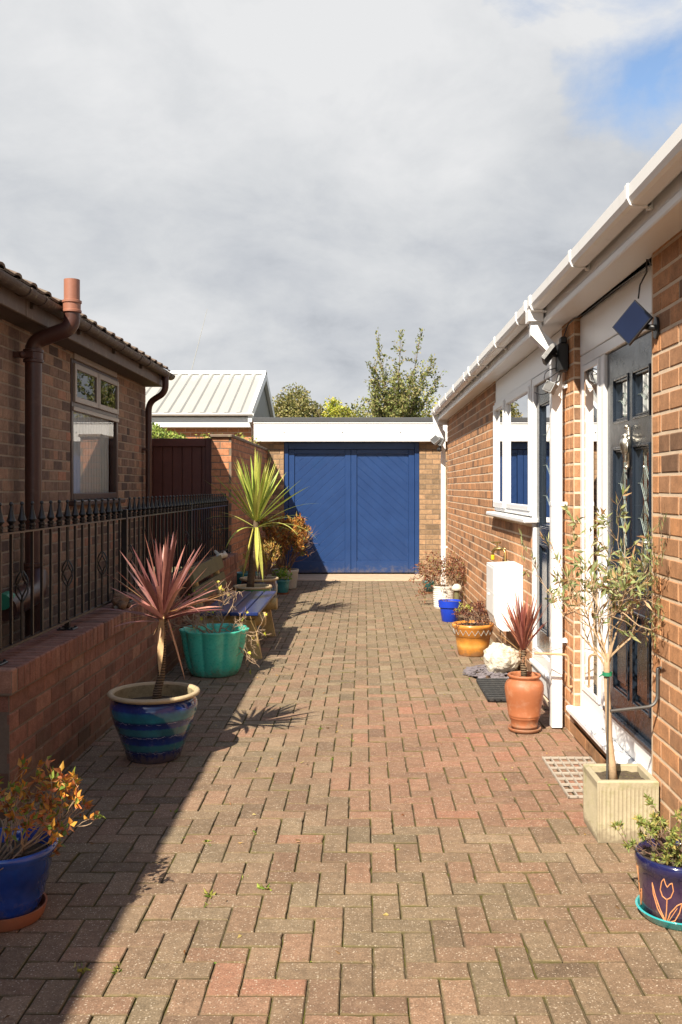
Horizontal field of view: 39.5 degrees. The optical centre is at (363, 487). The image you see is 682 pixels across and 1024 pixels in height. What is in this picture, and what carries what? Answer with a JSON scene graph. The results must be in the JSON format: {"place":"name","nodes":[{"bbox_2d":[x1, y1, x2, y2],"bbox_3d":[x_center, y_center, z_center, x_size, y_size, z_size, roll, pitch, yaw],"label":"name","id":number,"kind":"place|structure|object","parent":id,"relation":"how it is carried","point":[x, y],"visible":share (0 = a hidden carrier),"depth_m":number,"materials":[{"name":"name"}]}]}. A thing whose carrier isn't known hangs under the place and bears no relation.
{"place":"outdoors","nodes":[
{"label":"outdoors","id":0,"kind":"place"},
{"bbox_2d":[0,581,681,1023],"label":"driveway","id":1,"kind":"structure","parent":0,"point":[492,891],"depth_m":3.76,"materials":[{"name":"brown brick"}]},
{"bbox_2d":[0,753,105,932],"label":"potted shrub","id":2,"kind":"object","parent":1,"relation":"on","point":[28,848],"visible":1,"depth_m":3.26,"materials":[{"name":"blue ceramic"}]},
{"bbox_2d":[99,528,231,763],"bbox_3d":[-1.101,0.856,5.263,0.777,1.288,0.680,0,0,0],"label":"potted cordyline","id":3,"kind":"object","parent":1,"relation":"on","point":[152,721],"visible":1,"depth_m":5.18,"materials":[{"name":"blue ceramic"}]},
{"bbox_2d":[166,580,271,677],"bbox_3d":[-1.193,1.122,7.621,0.847,0.756,0.624,0,0,-17],"label":"potted shrub","id":4,"kind":"object","parent":1,"relation":"on","point":[213,650],"visible":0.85,"depth_m":7.49,"materials":[{"name":"green plant"}]},
{"bbox_2d":[188,555,277,658],"bbox_3d":[-1.210,1.097,8.960,0.680,0.809,1.680,0,0,0],"label":"garden bench","id":5,"kind":"object","parent":1,"relation":"on","point":[256,603],"visible":0.77,"depth_m":8.60,"materials":[{"name":"blue paint"}]},
{"bbox_2d":[237,563,259,584],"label":"potted plant","id":6,"kind":"object","parent":1,"relation":"on","point":[239,575],"visible":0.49,"depth_m":11.97,"materials":[{"name":"green plant"}]},
{"bbox_2d":[203,452,316,592],"bbox_3d":[-1.109,0.520,10.465,1.124,1.961,1.123,0,0,35],"label":"potted cordyline","id":7,"kind":"object","parent":1,"relation":"on","point":[257,498],"visible":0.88,"depth_m":10.49,"materials":[{"name":"green plant"}]},
{"bbox_2d":[239,537,281,597],"bbox_3d":[-1.252,1.054,11.534,0.536,0.892,0.612,0,0,0],"label":"potted shrub","id":8,"kind":"object","parent":1,"relation":"on","point":[270,580],"visible":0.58,"depth_m":11.56,"materials":[{"name":"orange plant"}]},
{"bbox_2d":[271,568,292,594],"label":"potted plant","id":9,"kind":"object","parent":1,"relation":"on","point":[282,586],"visible":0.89,"depth_m":13.33,"materials":[{"name":"green plant"}]},
{"bbox_2d":[251,511,318,589],"bbox_3d":[-1.181,0.922,13.991,1.055,1.155,1.183,0,0,-38],"label":"potted shrub","id":10,"kind":"object","parent":1,"relation":"on","point":[285,539],"visible":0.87,"depth_m":13.96,"materials":[{"name":"orange plant"}]},
{"bbox_2d":[42,597,550,974],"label":"weeds","id":11,"kind":"object","parent":1,"relation":"on","point":[116,969],"visible":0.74,"depth_m":3.52,"materials":[{"name":"green plant"}]},
{"bbox_2d":[3,614,619,1018],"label":"fallen leaves","id":12,"kind":"object","parent":1,"relation":"on","point":[385,914],"visible":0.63,"depth_m":4.01,"materials":[{"name":"brown plant"}]},
{"bbox_2d":[422,576,435,593],"bbox_3d":[0.930,1.372,13.500,0.196,0.256,0.195,0,0,0],"label":"flower pot","id":13,"kind":"object","parent":1,"relation":"on","point":[429,591],"visible":0.45,"depth_m":13.43,"materials":[{"name":"teal ceramic"}]},
{"bbox_2d":[408,549,466,608],"bbox_3d":[0.967,1.147,11.815,0.926,0.778,0.802,0,0,0],"label":"potted shrub","id":14,"kind":"object","parent":1,"relation":"on","point":[442,591],"visible":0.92,"depth_m":11.78,"materials":[{"name":"brown plant"}]},
{"bbox_2d":[438,597,460,621],"bbox_3d":[0.965,1.357,10.650,0.260,0.286,0.260,0,0,0],"label":"flower pot","id":15,"kind":"object","parent":1,"relation":"on","point":[447,606],"visible":0.95,"depth_m":10.56,"materials":[{"name":"blue plastic"}]},
{"bbox_2d":[452,584,461,614],"bbox_3d":[1.100,1.317,11.200,0.124,0.366,0.122,0,0,0],"label":"stone toadstool","id":16,"kind":"object","parent":1,"relation":"on","point":[456,588],"visible":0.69,"depth_m":11.17,"materials":[{"name":"stone"}]},
{"bbox_2d":[451,600,493,656],"bbox_3d":[1.027,1.253,8.527,0.482,0.495,0.489,0,0,0],"label":"potted plant","id":17,"kind":"object","parent":1,"relation":"on","point":[472,636],"visible":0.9,"depth_m":8.41,"materials":[{"name":"orange plant"}]},
{"bbox_2d":[462,664,519,677],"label":"slate chips","id":18,"kind":"object","parent":1,"relation":"on","point":[469,671],"visible":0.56,"depth_m":7.56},
{"bbox_2d":[483,642,520,673],"bbox_3d":[1.115,1.377,7.654,0.289,0.247,0.288,0,0,26],"label":"rock","id":19,"kind":"object","parent":18,"relation":"on","point":[491,656],"visible":0.84,"depth_m":7.57,"materials":[{"name":"stone"}]},
{"bbox_2d":[476,678,508,701],"bbox_3d":[1.045,1.480,6.960,0.360,0.028,0.680,0,0,0],"label":"door mat","id":20,"kind":"object","parent":1,"relation":"on","point":[492,689],"depth_m":6.92,"materials":[{"name":"black rubber"}]},
{"bbox_2d":[493,589,566,733],"bbox_3d":[1.024,1.059,5.835,0.510,0.882,0.467,0,0,11],"label":"potted cordyline","id":21,"kind":"object","parent":1,"relation":"on","point":[524,690],"visible":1,"depth_m":5.79,"materials":[{"name":"ceramic"}]},
{"bbox_2d":[542,756,596,797],"bbox_3d":[1.120,1.491,4.905,0.272,0.014,0.670,0,0,0],"label":"drain grating","id":22,"kind":"object","parent":1,"relation":"on","point":[570,785],"visible":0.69,"depth_m":4.95,"materials":[{"name":"plastic"}]},
{"bbox_2d":[519,485,666,842],"bbox_3d":[0.976,0.741,4.113,0.548,1.519,0.888,0,0,0],"label":"potted olive","id":23,"kind":"object","parent":1,"relation":"on","point":[613,791],"visible":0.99,"depth_m":4.04,"materials":[{"name":"concrete"}]},
{"bbox_2d":[609,793,681,930],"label":"potted succulent","id":24,"kind":"object","parent":1,"relation":"on","point":[658,900],"visible":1,"depth_m":3.26,"materials":[{"name":"blue ceramic"}]},
{"bbox_2d":[0,0,681,416],"label":"sky","id":25,"kind":"structure","parent":0,"point":[313,178],"materials":[{"name":"white"}]},
{"bbox_2d":[253,417,446,573],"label":"garage","id":26,"kind":"structure","parent":0,"point":[372,491],"depth_m":16.39,"materials":[{"name":"brick"}]},
{"bbox_2d":[289,450,350,572],"bbox_3d":[-0.761,0.405,16.420,1.074,2.130,0.050,0,0,0],"label":"door","id":27,"kind":"structure","parent":26,"relation":"in","point":[327,473],"depth_m":16.42,"materials":[{"name":"blue paint"}]},
{"bbox_2d":[351,450,414,572],"bbox_3d":[0.329,0.405,16.420,1.098,2.130,0.050,0,0,0],"label":"door","id":28,"kind":"structure","parent":26,"relation":"in","point":[382,481],"depth_m":16.42,"materials":[{"name":"blue paint"}]},
{"bbox_2d":[267,574,446,580],"bbox_3d":[0.120,1.519,15.830,3.560,0.062,1.060,0,0,0],"label":"concrete apron","id":29,"kind":"object","parent":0,"point":[354,577],"visible":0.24,"depth_m":15.72,"materials":[{"name":"beige concrete"}]},
{"label":"ground","id":30,"kind":"structure","parent":0,"visible":0},
{"bbox_2d":[0,553,237,826],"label":"brick wall","id":31,"kind":"structure","parent":30,"relation":"on","point":[56,685],"depth_m":5.22,"materials":[{"name":"brown brick"}]},
{"bbox_2d":[0,493,230,665],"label":"iron railing","id":32,"kind":"object","parent":31,"relation":"on","point":[221,501],"visible":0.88,"depth_m":6.18,"materials":[{"name":"black metal"}]},
{"bbox_2d":[111,592,131,609],"bbox_3d":[-1.639,0.763,6.415,0.120,0.119,0.249,0,0,0],"label":"garden ornament","id":33,"kind":"object","parent":31,"relation":"on","point":[121,601],"visible":0.94,"depth_m":6.34,"materials":[{"name":"brown stone"}]},
{"bbox_2d":[214,550,227,558],"bbox_3d":[-1.651,0.767,10.875,0.158,0.110,0.855,0,0,0],"label":"driftwood","id":34,"kind":"object","parent":31,"relation":"on","point":[224,554],"visible":0.73,"depth_m":10.79,"materials":[{"name":"wood"}]},
{"bbox_2d":[152,422,185,568],"bbox_3d":[-2.772,0.289,13.195,1.976,2.429,1.099,0,0,0],"label":"climbing shrub","id":35,"kind":"object","parent":30,"relation":"on","point":[158,431],"visible":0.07,"depth_m":13.08,"materials":[{"name":"green plant"}]},
{"bbox_2d":[145,371,274,441],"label":"outbuilding","id":36,"kind":"structure","parent":30,"relation":"on","point":[190,404],"depth_m":20.92,"materials":[{"name":"white metal"}]},
{"bbox_2d":[195,432,269,450],"bbox_3d":[-2.086,0.341,14.753,1.129,2.322,2.156,0,0,0],"label":"climbing shrub","id":37,"kind":"object","parent":30,"relation":"on","point":[204,436],"visible":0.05,"depth_m":14.28,"materials":[{"name":"green plant"}]},
{"bbox_2d":[209,434,267,575],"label":"boundary wall","id":38,"kind":"structure","parent":30,"relation":"on","point":[228,451],"depth_m":12.18,"materials":[{"name":"orange brick"}]},
{"bbox_2d":[152,438,210,566],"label":"wooden gate","id":39,"kind":"structure","parent":38,"relation":"attached to","point":[181,466],"depth_m":12.02,"materials":[{"name":"red wood"}]},
{"bbox_2d":[272,382,323,416],"bbox_3d":[-2.903,-1.432,39.924,2.700,5.997,2.876,0,0,0],"label":"broadleaf tree","id":40,"kind":"object","parent":30,"relation":"on","point":[289,405],"visible":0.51,"depth_m":39.33,"materials":[{"name":"green plant"}]},
{"bbox_2d":[317,395,355,416],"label":"yellow bush","id":41,"kind":"object","parent":30,"relation":"on","point":[333,404],"visible":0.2,"depth_m":27.74,"materials":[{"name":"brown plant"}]},
{"bbox_2d":[327,397,371,416],"bbox_3d":[0.163,-0.589,27.038,2.544,4.304,2.749,0,0,0],"label":"bush","id":42,"kind":"object","parent":30,"relation":"on","point":[358,412],"visible":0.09,"depth_m":26.72,"materials":[{"name":"green plant"}]},
{"bbox_2d":[358,328,446,416],"bbox_3d":[0.780,-1.266,23.928,1.904,5.658,2.248,0,0,-33],"label":"sparse tree","id":43,"kind":"object","parent":30,"relation":"on","point":[394,402],"visible":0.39,"depth_m":23.66,"materials":[{"name":"green plant"}]},
{"bbox_2d":[415,390,440,416],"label":"bush","id":44,"kind":"object","parent":30,"relation":"on","point":[429,411],"visible":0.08,"depth_m":25.55,"materials":[{"name":"green plant"}]},
{"bbox_2d":[431,124,681,837],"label":"brick house","id":45,"kind":"structure","parent":30,"relation":"on","point":[600,427],"depth_m":5.21,"materials":[{"name":"brown brick"}]},
{"bbox_2d":[430,435,445,451],"bbox_3d":[1.093,-0.664,14.204,0.211,0.259,0.287,0,0,-11],"label":"security light","id":46,"kind":"object","parent":45,"relation":"attached to","point":[437,440],"visible":1,"depth_m":14.11,"materials":[{"name":"white plastic"}]},
{"bbox_2d":[491,541,505,560],"bbox_3d":[1.207,0.688,8.417,0.170,0.425,0.064,0,0,44],"label":"garden tap","id":47,"kind":"object","parent":45,"relation":"attached to","point":[497,548],"visible":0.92,"depth_m":8.42,"materials":[{"name":"gold metal"}]},
{"bbox_2d":[486,561,522,630],"bbox_3d":[1.137,0.875,7.725,0.243,0.520,0.450,0,0,0],"label":"meter box","id":48,"kind":"object","parent":45,"relation":"attached to","point":[504,581],"visible":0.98,"depth_m":7.50,"materials":[{"name":"white plastic"}]},
{"bbox_2d":[487,565,493,615],"bbox_3d":[1.028,0.828,7.725,0.003,0.375,0.410,0,0,0],"label":"door","id":49,"kind":"structure","parent":48,"relation":"in","point":[490,571],"depth_m":7.68,"materials":[{"name":"white plastic"}]},
{"bbox_2d":[486,379,536,522],"bbox_3d":[1.271,-0.275,8.110,0.172,1.079,2.180,0,0,0],"label":"window","id":50,"kind":"structure","parent":45,"relation":"in","point":[512,414],"depth_m":7.98,"materials":[{"name":"white plastic"}]},
{"bbox_2d":[537,380,549,657],"bbox_3d":[1.304,0.213,6.580,0.050,1.923,0.944,0,0,0],"label":"side door","id":51,"kind":"structure","parent":45,"relation":"in","point":[543,401],"depth_m":6.84,"materials":[{"name":"blue wood"}]},
{"bbox_2d":[534,336,568,394],"bbox_3d":[1.157,-0.749,5.820,0.198,0.362,0.160,0,0,0],"label":"security light","id":52,"kind":"object","parent":45,"relation":"attached to","point":[560,351],"visible":1,"depth_m":5.80,"materials":[{"name":"black plastic"}]},
{"bbox_2d":[534,652,572,687],"bbox_3d":[1.144,1.099,5.720,0.228,0.217,0.015,0,0,0],"label":"overflow pipe","id":53,"kind":"object","parent":45,"relation":"attached to","point":[568,666],"visible":1,"depth_m":5.71,"materials":[{"name":"white plastic"}]},
{"bbox_2d":[564,259,651,335],"bbox_3d":[1.237,-0.919,4.985,0.102,0.200,1.756,0,0,0],"label":"cable","id":54,"kind":"object","parent":45,"relation":"attached to","point":[646,266],"visible":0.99,"depth_m":4.58,"materials":[{"name":"black plastic"}]},
{"bbox_2d":[580,263,651,355],"bbox_3d":[1.312,-0.905,4.930,0.025,0.229,1.539,0,0,0],"label":"door panel","id":55,"kind":"structure","parent":45,"relation":"in","point":[596,326],"depth_m":4.98,"materials":[{"name":"white plastic"}]},
{"bbox_2d":[602,331,651,754],"bbox_3d":[1.311,0.242,4.680,0.101,1.916,0.896,0,0,0],"label":"front door","id":56,"kind":"structure","parent":45,"relation":"in","point":[629,368],"depth_m":4.66,"materials":[{"name":"blue wood"}]},
{"bbox_2d":[612,300,658,345],"bbox_3d":[1.176,-0.714,4.103,0.213,0.207,0.076,0,0,30],"label":"solar panel","id":57,"kind":"object","parent":45,"relation":"attached to","point":[631,324],"visible":1,"depth_m":4.09,"materials":[{"name":"blue plastic"}]},
{"bbox_2d":[610,666,661,712],"bbox_3d":[1.151,0.854,4.011,0.224,0.191,0.016,0,0,-5],"label":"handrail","id":58,"kind":"object","parent":45,"relation":"attached to","point":[645,706],"depth_m":4.01,"materials":[{"name":"metal"}]},
{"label":"raised path","id":59,"kind":"structure","parent":0,"visible":0},
{"bbox_2d":[0,261,174,646],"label":"brick house","id":60,"kind":"structure","parent":59,"relation":"on","point":[75,417],"depth_m":8.04,"materials":[{"name":"brick"}]},
{"bbox_2d":[69,353,125,505],"bbox_3d":[-2.592,-0.520,9.155,0.152,1.357,1.770,0,0,0],"label":"window","id":61,"kind":"structure","parent":60,"relation":"in","point":[89,419],"depth_m":9.18,"materials":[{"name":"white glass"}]}
]}

